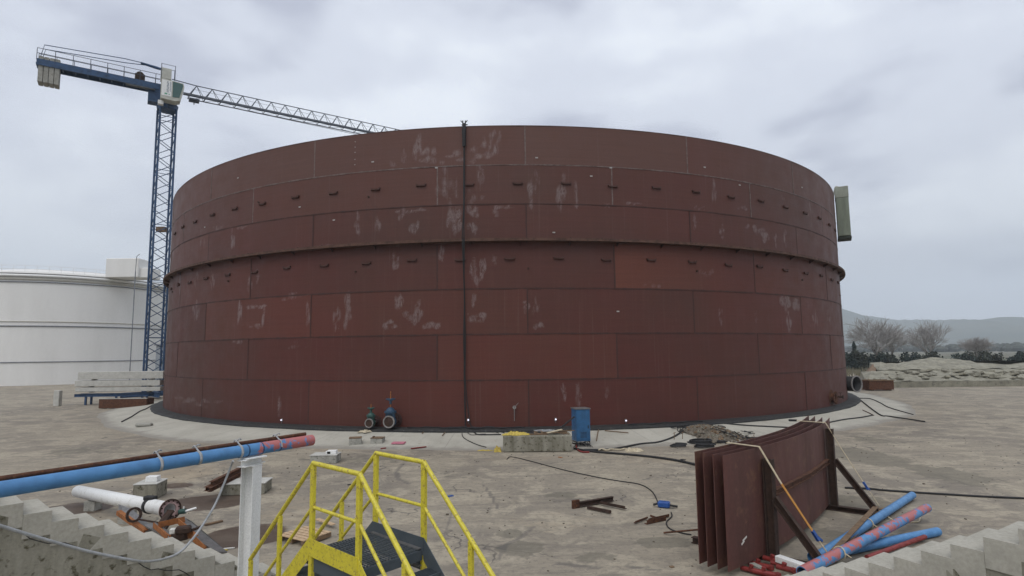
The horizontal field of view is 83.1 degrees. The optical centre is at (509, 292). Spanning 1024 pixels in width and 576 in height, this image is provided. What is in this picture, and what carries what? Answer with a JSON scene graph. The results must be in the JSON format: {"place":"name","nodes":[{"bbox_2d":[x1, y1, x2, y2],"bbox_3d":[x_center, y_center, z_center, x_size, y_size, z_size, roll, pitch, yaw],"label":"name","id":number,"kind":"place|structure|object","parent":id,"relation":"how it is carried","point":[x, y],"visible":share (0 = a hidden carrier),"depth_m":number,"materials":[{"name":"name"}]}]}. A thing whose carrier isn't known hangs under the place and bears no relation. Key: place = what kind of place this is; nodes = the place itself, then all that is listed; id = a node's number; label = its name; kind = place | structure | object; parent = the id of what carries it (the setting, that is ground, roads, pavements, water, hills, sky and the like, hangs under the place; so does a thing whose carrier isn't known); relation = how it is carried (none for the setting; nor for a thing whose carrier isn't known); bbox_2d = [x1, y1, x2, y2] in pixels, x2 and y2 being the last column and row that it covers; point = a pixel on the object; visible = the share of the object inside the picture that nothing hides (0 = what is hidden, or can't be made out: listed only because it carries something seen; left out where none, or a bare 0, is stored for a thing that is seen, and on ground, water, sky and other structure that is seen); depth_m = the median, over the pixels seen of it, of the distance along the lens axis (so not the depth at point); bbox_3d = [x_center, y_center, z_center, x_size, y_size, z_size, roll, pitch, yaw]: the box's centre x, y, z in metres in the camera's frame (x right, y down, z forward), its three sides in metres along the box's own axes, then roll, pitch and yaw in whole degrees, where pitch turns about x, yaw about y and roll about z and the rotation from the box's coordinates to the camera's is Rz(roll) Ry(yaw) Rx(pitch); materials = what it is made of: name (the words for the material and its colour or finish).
{"place":"outdoors","nodes":[
{"label":"outdoors","id":0,"kind":"place"},
{"bbox_2d":[154,344,165,379],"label":"grey shed","id":1,"kind":"structure","parent":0,"point":[157,357],"depth_m":83.16,"materials":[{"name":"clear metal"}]},
{"bbox_2d":[0,373,1023,575],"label":"concrete yard","id":2,"kind":"structure","parent":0,"point":[39,430],"depth_m":18.39,"materials":[{"name":"concrete"}]},
{"bbox_2d":[53,390,62,405],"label":"white post","id":3,"kind":"object","parent":2,"relation":"on","point":[57,399],"visible":1,"depth_m":50.51,"materials":[{"name":"concrete"}]},
{"bbox_2d":[74,393,153,404],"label":"support trestle","id":4,"kind":"object","parent":2,"relation":"on","point":[115,395],"visible":0.77,"depth_m":51.56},
{"bbox_2d":[75,386,163,392],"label":"concrete beam","id":5,"kind":"structure","parent":4,"relation":"on","point":[106,389],"depth_m":51.63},
{"bbox_2d":[75,380,163,386],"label":"concrete beam","id":6,"kind":"structure","parent":5,"relation":"on","point":[93,383],"depth_m":51.63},
{"bbox_2d":[78,371,163,379],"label":"concrete beam","id":7,"kind":"structure","parent":6,"relation":"on","point":[151,375],"depth_m":51.65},
{"bbox_2d":[71,485,181,523],"bbox_3d":[-10.288,5.523,15.219,5.604,0.888,0.494,-5,-7,35],"label":"white pipe","id":8,"kind":"object","parent":2,"relation":"on","point":[96,498],"visible":0.77,"depth_m":14.78,"materials":[{"name":"metal"}]},
{"bbox_2d":[178,507,196,513],"bbox_3d":[-7.714,5.207,13.809,0.385,0.177,0.146,1,-6,-11],"label":"valve","id":9,"kind":"object","parent":8,"relation":"attached to","point":[183,511],"visible":1,"depth_m":13.77,"materials":[{"name":"white paint"}]},
{"bbox_2d":[99,398,153,408],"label":"rusty trough","id":10,"kind":"object","parent":2,"relation":"on","point":[108,403],"visible":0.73,"depth_m":47.60,"materials":[{"name":"metal"}]},
{"bbox_2d":[0,495,284,575],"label":"retaining wall","id":11,"kind":"structure","parent":2,"relation":"on","point":[22,555],"depth_m":8.54,"materials":[{"name":"grey concrete"}]},
{"bbox_2d":[133,475,167,497],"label":"concrete block","id":12,"kind":"structure","parent":2,"relation":"on","point":[152,485],"depth_m":17.33,"materials":[{"name":"grey concrete"}]},
{"bbox_2d":[144,517,226,552],"bbox_3d":[-7.238,5.376,12.837,2.316,0.560,0.818,-5,-8,38],"label":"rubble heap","id":13,"kind":"object","parent":2,"relation":"on","point":[185,529],"visible":0.81,"depth_m":12.65,"materials":[{"name":"orange painted steel"}]},
{"bbox_2d":[116,504,157,532],"bbox_3d":[-9.112,5.301,13.756,2.190,0.539,0.531,-5,-7,33],"label":"steel chute","id":14,"kind":"object","parent":13,"relation":"attached to","point":[130,516],"visible":0.9,"depth_m":13.47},
{"bbox_2d":[159,510,174,528],"bbox_3d":[-7.954,5.262,13.351,0.279,0.364,0.479,-1,-6,0],"label":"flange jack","id":15,"kind":"object","parent":13,"relation":"attached to","point":[167,515],"visible":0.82,"depth_m":13.42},
{"bbox_2d":[204,520,222,525],"bbox_3d":[-7.529,5.851,14.670,0.100,0.040,0.442,-5,-8,38],"label":"plank","id":16,"kind":"object","parent":2,"relation":"on","point":[213,522],"visible":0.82,"depth_m":14.62,"materials":[{"name":"brown wood"}]},
{"bbox_2d":[36,44,398,397],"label":"tower crane","id":17,"kind":"object","parent":2,"relation":"on","point":[165,95],"visible":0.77,"depth_m":60.54,"materials":[{"name":"blue metal"}]},
{"bbox_2d":[220,477,272,495],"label":"concrete block","id":18,"kind":"structure","parent":2,"relation":"on","point":[231,488],"depth_m":17.69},
{"bbox_2d":[207,463,260,491],"bbox_3d":[-8.781,5.900,18.637,0.120,0.120,4.006,0,-6,-3],"label":"steel channel","id":19,"kind":"object","parent":18,"relation":"on","point":[220,484],"visible":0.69,"depth_m":17.49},
{"bbox_2d":[209,468,240,485],"bbox_3d":[-8.853,5.782,18.749,0.120,0.120,3.806,0,-6,-4],"label":"steel channel","id":20,"kind":"object","parent":19,"relation":"on","point":[223,476],"visible":0.64,"depth_m":17.70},
{"bbox_2d":[237,454,266,575],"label":"pipe support column","id":21,"kind":"structure","parent":2,"relation":"on","point":[250,504],"depth_m":9.41,"materials":[{"name":"metal"}]},
{"bbox_2d":[0,435,314,497],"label":"blue pipe","id":22,"kind":"object","parent":21,"relation":"on","point":[18,486],"visible":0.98,"depth_m":8.05,"materials":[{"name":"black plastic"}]},
{"bbox_2d":[0,460,233,562],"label":"hanging grey cable","id":23,"kind":"object","parent":22,"relation":"hanging from","point":[5,527],"visible":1,"depth_m":6.82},
{"bbox_2d":[0,432,305,480],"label":"thin red pipe","id":24,"kind":"object","parent":22,"relation":"attached to","point":[73,467],"visible":0.97,"depth_m":8.14,"materials":[{"name":"metal"}]},
{"bbox_2d":[153,449,162,466],"bbox_3d":[-5.075,2.392,8.380,0.288,0.232,0.078,-4,-7,33],"label":"tie wire","id":25,"kind":"object","parent":22,"relation":"attached to","point":[158,455],"visible":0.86,"depth_m":8.36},
{"bbox_2d":[282,526,330,545],"bbox_3d":[-4.750,5.627,13.367,0.900,0.115,0.780,-4,-7,31],"label":"wooden pallet","id":26,"kind":"object","parent":2,"relation":"on","point":[302,534],"visible":0.59,"depth_m":13.28,"materials":[{"name":"brown wood"}]},
{"bbox_2d":[310,450,340,463],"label":"concrete block","id":27,"kind":"structure","parent":2,"relation":"on","point":[330,457],"depth_m":22.61,"materials":[{"name":"grey concrete"}]},
{"bbox_2d":[315,518,335,525],"bbox_3d":[-4.610,5.721,14.407,0.752,0.030,0.120,-6,-8,41],"label":"plank","id":28,"kind":"object","parent":2,"relation":"on","point":[323,520],"visible":0.88,"depth_m":14.40,"materials":[{"name":"brown wood"}]},
{"bbox_2d":[349,436,361,445],"bbox_3d":[-7.215,6.960,26.969,0.577,0.391,0.515,1,-6,-12],"label":"concrete block","id":29,"kind":"object","parent":2,"relation":"on","point":[355,440],"depth_m":26.74,"materials":[{"name":"grey concrete"}]},
{"bbox_2d":[248,451,495,575],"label":"crossover stair","id":30,"kind":"object","parent":2,"relation":"on","point":[397,548],"visible":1,"depth_m":7.47,"materials":[{"name":"metal"}]},
{"bbox_2d":[370,436,384,443],"bbox_3d":[-6.196,6.947,27.070,0.577,0.416,0.515,-1,-6,5],"label":"concrete block","id":31,"kind":"object","parent":2,"relation":"on","point":[377,439],"depth_m":26.84,"materials":[{"name":"grey concrete"}]},
{"bbox_2d":[97,391,915,450],"bbox_3d":[-0.219,10.267,59.304,68.969,0.372,69.067,-1,-6,0],"label":"concrete apron","id":32,"kind":"object","parent":2,"relation":"on","point":[165,428],"visible":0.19,"depth_m":29.66,"materials":[{"name":"concrete"}]},
{"bbox_2d":[135,423,152,426],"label":"stone slab","id":33,"kind":"structure","parent":32,"relation":"on","point":[142,424],"depth_m":34.10,"materials":[{"name":"concrete"}]},
{"bbox_2d":[150,125,862,432],"bbox_3d":[-0.406,2.182,60.198,62.350,16.020,62.362,-1,-6,0],"label":"storage tank","id":34,"kind":"object","parent":32,"relation":"on","point":[615,279],"visible":0.99,"depth_m":31.30,"materials":[{"name":"red metal"}]},
{"bbox_2d":[407,426,492,427],"bbox_3d":[-3.001,6.784,29.047,4.447,0.069,0.317,-1,-6,4],"label":"ring cable","id":35,"kind":"object","parent":34,"relation":"on","point":[442,427],"visible":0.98,"depth_m":29.10,"materials":[{"name":"black rubber"}]},
{"bbox_2d":[461,120,472,426],"bbox_3d":[-2.229,-1.192,29.964,0.626,16.107,0.664,1,-6,-13],"label":"hanging cable bundle","id":36,"kind":"object","parent":34,"relation":"hanging from","point":[463,222],"visible":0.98,"depth_m":29.76,"materials":[{"name":"black rubber"}]},
{"bbox_2d":[447,426,524,428],"bbox_3d":[-1.183,6.732,28.745,3.844,0.070,0.311,-1,-6,1],"label":"ring cable","id":37,"kind":"object","parent":34,"relation":"on","point":[486,427],"visible":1,"depth_m":28.72,"materials":[{"name":"black rubber"}]},
{"bbox_2d":[628,420,702,424],"bbox_3d":[8.079,6.757,29.965,4.330,0.069,0.317,1,-6,-16],"label":"ring cable","id":38,"kind":"object","parent":34,"relation":"on","point":[664,422],"visible":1,"depth_m":29.99,"materials":[{"name":"black rubber"}]},
{"bbox_2d":[833,186,851,241],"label":"welding cabin","id":39,"kind":"object","parent":34,"relation":"hanging from","point":[841,193],"visible":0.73,"depth_m":45.36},
{"bbox_2d":[586,430,683,450],"bbox_3d":[6.553,6.799,26.883,7.780,0.379,0.999,4,-7,-37],"label":"black hose","id":40,"kind":"object","parent":32,"relation":"on","point":[677,434],"visible":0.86,"depth_m":26.13,"materials":[{"name":"rubber"}]},
{"bbox_2d":[687,438,711,443],"bbox_3d":[8.705,6.811,26.471,1.130,0.191,0.812,-1,-6,0],"label":"hose coil","id":41,"kind":"object","parent":32,"relation":"on","point":[699,440],"visible":0.95,"depth_m":26.26,"materials":[{"name":"black rubber"}]},
{"bbox_2d":[671,423,754,443],"bbox_3d":[10.535,6.788,28.043,4.937,0.688,4.140,-1,-6,0],"label":"rubble heap","id":42,"kind":"object","parent":32,"relation":"on","point":[715,433],"visible":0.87,"depth_m":27.59,"materials":[{"name":"gravel"}]},
{"bbox_2d":[724,423,786,427],"bbox_3d":[13.069,7.010,30.406,3.950,0.300,0.286,-2,-6,8],"label":"black hose","id":43,"kind":"object","parent":32,"relation":"on","point":[756,425],"visible":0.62,"depth_m":30.32,"materials":[{"name":"rubber"}]},
{"bbox_2d":[830,415,872,422],"bbox_3d":[19.946,7.374,33.744,5.934,0.089,0.158,4,-7,-36],"label":"black hose","id":44,"kind":"object","parent":32,"relation":"on","point":[851,418],"visible":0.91,"depth_m":33.70,"materials":[{"name":"rubber"}]},
{"bbox_2d":[860,398,913,414],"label":"dark hose","id":45,"kind":"object","parent":32,"relation":"on","point":[887,406],"visible":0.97,"depth_m":40.20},
{"bbox_2d":[861,400,924,421],"bbox_3d":[24.389,7.790,38.452,1.553,0.413,10.561,-2,-6,14],"label":"black hose","id":46,"kind":"object","parent":32,"relation":"on","point":[892,416],"visible":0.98,"depth_m":35.28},
{"bbox_2d":[59,433,1014,574],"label":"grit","id":47,"kind":"object","parent":2,"relation":"on","point":[584,478],"visible":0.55,"depth_m":18.68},
{"bbox_2d":[503,432,571,451],"bbox_3d":[1.187,6.536,25.217,2.966,0.689,1.050,-1,-6,0],"label":"concrete block","id":48,"kind":"object","parent":2,"relation":"on","point":[555,442],"depth_m":24.72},
{"bbox_2d":[502,431,529,435],"bbox_3d":[0.269,6.092,25.056,1.282,0.176,0.549,-1,-6,0],"label":"yellow cloth","id":49,"kind":"object","parent":48,"relation":"on","point":[513,433],"visible":1,"depth_m":24.91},
{"bbox_2d":[534,430,573,434],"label":"scrap rods","id":50,"kind":"object","parent":48,"relation":"on","point":[535,432],"visible":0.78,"depth_m":25.05,"materials":[{"name":"brown metal"}]},
{"bbox_2d":[570,407,590,446],"bbox_3d":[3.215,6.072,25.992,0.875,1.728,1.007,-1,-6,0],"label":"power cabinet","id":51,"kind":"object","parent":2,"relation":"on","point":[581,425],"visible":0.98,"depth_m":25.81,"materials":[{"name":"blue metal"}]},
{"bbox_2d":[507,456,657,501],"bbox_3d":[2.474,6.302,19.963,1.306,0.028,8.747,3,-7,-31],"label":"thin cable","id":52,"kind":"object","parent":2,"relation":"on","point":[589,475],"visible":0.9,"depth_m":19.73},
{"bbox_2d":[572,496,626,512],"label":"steel bars","id":53,"kind":"object","parent":2,"relation":"on","point":[577,503],"visible":1,"depth_m":15.81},
{"bbox_2d":[598,448,635,450],"bbox_3d":[4.694,6.740,24.807,1.811,0.090,0.273,-1,-6,0],"label":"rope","id":54,"kind":"object","parent":2,"relation":"on","point":[613,449],"visible":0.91,"depth_m":24.81,"materials":[{"name":"fabric"}]},
{"bbox_2d":[624,447,642,451],"bbox_3d":[5.301,6.694,24.623,0.834,0.155,0.500,-1,-6,0],"label":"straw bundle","id":55,"kind":"object","parent":2,"relation":"on","point":[634,450],"visible":1,"depth_m":24.52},
{"bbox_2d":[573,447,694,465],"bbox_3d":[5.158,6.577,23.178,0.682,0.078,6.272,5,-8,-44],"label":"thick cable","id":56,"kind":"object","parent":2,"relation":"on","point":[650,456],"visible":0.83,"depth_m":23.37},
{"bbox_2d":[644,516,665,524],"bbox_3d":[3.627,5.677,14.406,0.648,0.100,0.106,3,-7,-31],"label":"steel bar","id":57,"kind":"object","parent":2,"relation":"on","point":[655,520],"visible":1,"depth_m":14.36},
{"bbox_2d":[653,500,677,507],"bbox_3d":[4.226,5.771,15.723,0.655,0.160,0.200,-3,-7,24],"label":"blue connector","id":58,"kind":"object","parent":2,"relation":"on","point":[662,504],"visible":1,"depth_m":15.66,"materials":[{"name":"plastic"}]},
{"bbox_2d":[666,512,691,534],"bbox_3d":[4.021,5.693,14.270,0.418,0.028,1.896,-1,-6,2],"label":"thin cable","id":59,"kind":"object","parent":2,"relation":"on","point":[675,530],"visible":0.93,"depth_m":13.76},
{"bbox_2d":[663,529,697,533],"bbox_3d":[3.927,5.417,13.112,0.044,0.327,1.016,5,-8,-42],"label":"steel rod","id":60,"kind":"object","parent":2,"relation":"on","point":[681,531],"visible":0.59,"depth_m":13.12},
{"bbox_2d":[740,564,764,575],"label":"red tube","id":61,"kind":"object","parent":2,"relation":"on","point":[748,569],"visible":0.52,"depth_m":11.03,"materials":[{"name":"paint"}]},
{"bbox_2d":[749,562,761,568],"bbox_3d":[4.750,5.251,11.070,0.120,0.030,0.326,1,-6,-17],"label":"pale board","id":62,"kind":"object","parent":61,"relation":"on","point":[757,566],"visible":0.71,"depth_m":11.07,"materials":[{"name":"wood"}]},
{"bbox_2d":[747,558,773,570],"bbox_3d":[4.907,5.301,11.294,0.488,0.160,0.111,-6,-8,44],"label":"red tube","id":63,"kind":"object","parent":2,"relation":"on","point":[770,567],"visible":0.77,"depth_m":11.21,"materials":[{"name":"paint"}]},
{"bbox_2d":[753,566,780,575],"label":"red tube","id":64,"kind":"object","parent":2,"relation":"on","point":[763,571],"visible":1,"depth_m":10.62,"materials":[{"name":"paint"}]},
{"bbox_2d":[762,554,774,561],"bbox_3d":[5.223,5.256,11.383,0.106,0.160,0.468,4,-7,-36],"label":"red tube","id":65,"kind":"object","parent":2,"relation":"on","point":[768,558],"visible":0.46,"depth_m":11.44,"materials":[{"name":"paint"}]},
{"bbox_2d":[691,428,878,566],"bbox_3d":[6.702,4.568,13.808,2.824,2.118,5.209,-6,-8,41],"label":"plate rack","id":66,"kind":"object","parent":2,"relation":"on","point":[773,503],"visible":0.72,"depth_m":12.34,"materials":[{"name":"brown metal"}]},
{"bbox_2d":[694,416,808,563],"bbox_3d":[6.471,4.477,14.199,0.349,2.130,8.063,-6,-8,41],"label":"curved plate","id":67,"kind":"object","parent":66,"relation":"on","point":[701,522],"visible":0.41,"depth_m":11.42,"materials":[{"name":"metal"}]},
{"bbox_2d":[702,416,814,566],"bbox_3d":[6.559,4.454,14.012,0.345,2.135,8.014,-6,-8,41],"label":"curved plate","id":68,"kind":"object","parent":66,"relation":"on","point":[711,542],"visible":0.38,"depth_m":11.28,"materials":[{"name":"metal"}]},
{"bbox_2d":[712,418,822,569],"bbox_3d":[6.692,4.444,13.862,0.341,2.120,7.964,-6,-8,41],"label":"curved plate","id":69,"kind":"object","parent":66,"relation":"on","point":[720,511],"visible":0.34,"depth_m":11.14,"materials":[{"name":"metal"}]},
{"bbox_2d":[717,440,826,551],"bbox_3d":[5.311,4.163,11.771,2.002,2.113,0.424,-3,-7,25],"label":"tie strap","id":70,"kind":"object","parent":66,"relation":"attached to","point":[816,536],"visible":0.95,"depth_m":11.57,"materials":[{"name":"beige and cream woven fabric webbing"},{"name":"blue painted metal"}]},
{"bbox_2d":[722,418,829,571],"bbox_3d":[6.819,4.427,13.707,0.337,2.120,7.915,-6,-8,41],"label":"curved plate","id":71,"kind":"object","parent":66,"relation":"on","point":[794,457],"visible":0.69,"depth_m":11.86,"materials":[{"name":"metal"}]},
{"bbox_2d":[788,419,879,505],"bbox_3d":[8.595,4.476,15.395,1.997,2.058,0.176,-5,-7,34],"label":"tie strap","id":72,"kind":"object","parent":66,"relation":"attached to","point":[863,482],"visible":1,"depth_m":15.17,"materials":[{"name":"cream woven fabric webbing"},{"name":"blue painted metal"}]},
{"bbox_2d":[776,562,795,573],"bbox_3d":[5.185,5.149,10.829,0.110,0.160,0.357,5,-8,-43],"label":"red tube","id":73,"kind":"object","parent":2,"relation":"on","point":[783,566],"visible":0.94,"depth_m":10.81,"materials":[{"name":"paint"}]},
{"bbox_2d":[846,366,867,376],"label":"dry weeds","id":74,"kind":"object","parent":2,"relation":"on","point":[849,372],"visible":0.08,"depth_m":92.47,"materials":[{"name":"beige plant"}]},
{"bbox_2d":[818,492,915,554],"bbox_3d":[8.730,5.490,13.885,7.076,0.190,0.190,5,-8,-42],"label":"blue pipe","id":75,"kind":"object","parent":2,"relation":"on","point":[884,513],"visible":0.8,"depth_m":14.03,"materials":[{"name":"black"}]},
{"bbox_2d":[807,527,941,560],"bbox_3d":[7.872,5.369,12.336,3.990,0.189,0.189,2,-6,-23],"label":"blue pipe","id":76,"kind":"object","parent":2,"relation":"on","point":[884,542],"visible":0.51,"depth_m":12.46,"materials":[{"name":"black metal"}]},
{"bbox_2d":[796,504,931,572],"bbox_3d":[7.737,5.140,12.246,6.542,0.200,0.200,4,-8,-38],"label":"blue pipe","id":77,"kind":"object","parent":76,"relation":"on","point":[830,557],"visible":0.94,"depth_m":11.75,"materials":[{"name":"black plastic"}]},
{"bbox_2d":[862,379,894,390],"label":"rusty bin","id":78,"kind":"object","parent":2,"relation":"on","point":[876,384],"visible":0.94,"depth_m":58.36,"materials":[{"name":"brown metal"}]},
{"bbox_2d":[864,534,926,557],"bbox_3d":[8.150,5.346,12.146,2.387,0.095,0.100,3,-7,-31],"label":"red pipe","id":79,"kind":"object","parent":2,"relation":"on","point":[904,543],"visible":0.81,"depth_m":12.12,"materials":[{"name":"paint"}]},
{"bbox_2d":[784,521,1023,575],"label":"concrete stair","id":80,"kind":"object","parent":2,"relation":"on","point":[990,552],"visible":1,"depth_m":6.67,"materials":[{"name":"concrete"}]},
{"bbox_2d":[845,487,1023,498],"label":"dark cable","id":81,"kind":"object","parent":2,"relation":"on","point":[985,496],"visible":0.87,"depth_m":16.71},
{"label":"red tube","id":82,"kind":"object","parent":2,"relation":"on","visible":0},
{"bbox_2d":[775,555,803,567],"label":"white beam","id":83,"kind":"structure","parent":82,"relation":"on","point":[790,562],"depth_m":11.01,"materials":[{"name":"paint"}]},
{"bbox_2d":[0,0,1023,319],"label":"sky","id":84,"kind":"structure","parent":0,"point":[914,107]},
{"bbox_2d":[670,442,686,446],"bbox_3d":[7.468,6.752,25.572,0.780,0.153,0.529,-1,-6,0],"label":"hose coil","id":85,"kind":"object","parent":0,"point":[678,444],"visible":1,"depth_m":25.43,"materials":[{"name":"black rubber"}]},
{"bbox_2d":[694,443,715,447],"bbox_3d":[8.559,6.707,25.342,0.986,0.171,0.699,-1,-6,0],"label":"hose coil","id":86,"kind":"object","parent":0,"point":[704,445],"visible":0.99,"depth_m":25.12,"materials":[{"name":"black rubber"}]},
{"bbox_2d":[842,309,1023,346],"bbox_3d":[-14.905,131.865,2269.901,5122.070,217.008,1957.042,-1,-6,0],"label":"hills","id":87,"kind":"structure","parent":0,"point":[1001,330],"depth_m":1961.78,"materials":[{"name":"grey"}]},
{"bbox_2d":[845,351,1023,372],"bbox_3d":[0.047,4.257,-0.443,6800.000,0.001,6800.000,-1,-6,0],"label":"ground","id":88,"kind":"structure","parent":0,"point":[947,355],"depth_m":395.40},
{"bbox_2d":[0,254,168,385],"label":"white tank","id":89,"kind":"object","parent":88,"relation":"on","point":[60,327],"visible":0.81,"depth_m":92.49,"materials":[{"name":"metal"}]},
{"bbox_2d":[845,352,861,370],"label":"dark shrub","id":90,"kind":"object","parent":88,"relation":"on","point":[851,362],"visible":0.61,"depth_m":105.72,"materials":[{"name":"green plant"}]},
{"bbox_2d":[849,349,867,371],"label":"dark shrub","id":91,"kind":"object","parent":88,"relation":"on","point":[859,359],"visible":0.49,"depth_m":106.73,"materials":[{"name":"green plant"}]},
{"bbox_2d":[858,351,869,367],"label":"dark shrub","id":92,"kind":"object","parent":88,"relation":"on","point":[866,356],"visible":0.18,"depth_m":107.64,"materials":[{"name":"green plant"}]},
{"bbox_2d":[864,353,886,367],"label":"dark shrub","id":93,"kind":"object","parent":88,"relation":"on","point":[879,358],"visible":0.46,"depth_m":106.20,"materials":[{"name":"green plant"}]},
{"bbox_2d":[843,316,910,354],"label":"bare tree","id":94,"kind":"object","parent":88,"relation":"on","point":[880,334],"visible":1,"depth_m":118.04,"materials":[{"name":"grey plant"}]},
{"bbox_2d":[876,351,890,361],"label":"dark shrub","id":95,"kind":"object","parent":88,"relation":"on","point":[887,357],"visible":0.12,"depth_m":106.26,"materials":[{"name":"green plant"}]},
{"bbox_2d":[863,322,912,358],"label":"bare tree","id":96,"kind":"object","parent":88,"relation":"on","point":[891,349],"visible":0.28,"depth_m":125.01,"materials":[{"name":"grey plant"}]},
{"bbox_2d":[886,354,898,361],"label":"dark shrub","id":97,"kind":"object","parent":88,"relation":"on","point":[894,359],"visible":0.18,"depth_m":108.05,"materials":[{"name":"green plant"}]},
{"bbox_2d":[899,352,922,361],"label":"dark shrub","id":98,"kind":"object","parent":88,"relation":"on","point":[905,357],"visible":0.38,"depth_m":106.56,"materials":[{"name":"green plant"}]},
{"bbox_2d":[901,319,952,354],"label":"bare tree","id":99,"kind":"object","parent":88,"relation":"on","point":[924,334],"visible":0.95,"depth_m":132.14,"materials":[{"name":"grey plant"}]},
{"bbox_2d":[845,342,1023,352],"bbox_3d":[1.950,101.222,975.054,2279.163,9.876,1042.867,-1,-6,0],"label":"distant wood","id":100,"kind":"object","parent":88,"relation":"on","point":[1012,347],"visible":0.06,"depth_m":570.92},
{"bbox_2d":[925,351,946,358],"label":"dark shrub","id":101,"kind":"object","parent":88,"relation":"on","point":[932,353],"visible":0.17,"depth_m":108.01,"materials":[{"name":"green plant"}]},
{"bbox_2d":[950,353,977,360],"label":"dark shrub","id":102,"kind":"object","parent":88,"relation":"on","point":[962,356],"visible":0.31,"depth_m":106.43,"materials":[{"name":"green plant"}]},
{"bbox_2d":[962,350,990,360],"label":"dark shrub","id":103,"kind":"object","parent":88,"relation":"on","point":[980,357],"visible":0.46,"depth_m":107.16,"materials":[{"name":"green plant"}]},
{"bbox_2d":[957,336,995,356],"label":"bare tree","id":104,"kind":"object","parent":88,"relation":"on","point":[970,345],"visible":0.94,"depth_m":123.10,"materials":[{"name":"grey plant"}]},
{"bbox_2d":[985,352,1004,360],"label":"dark shrub","id":105,"kind":"object","parent":88,"relation":"on","point":[996,357],"visible":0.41,"depth_m":107.55,"materials":[{"name":"green plant"}]},
{"bbox_2d":[1005,351,1023,360],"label":"dark shrub","id":106,"kind":"object","parent":88,"relation":"on","point":[1019,356],"visible":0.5,"depth_m":106.78,"materials":[{"name":"green plant"}]},
{"bbox_2d":[860,357,1023,389],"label":"concrete embankment","id":107,"kind":"structure","parent":0,"point":[935,372],"depth_m":65.29,"materials":[{"name":"grey concrete"}]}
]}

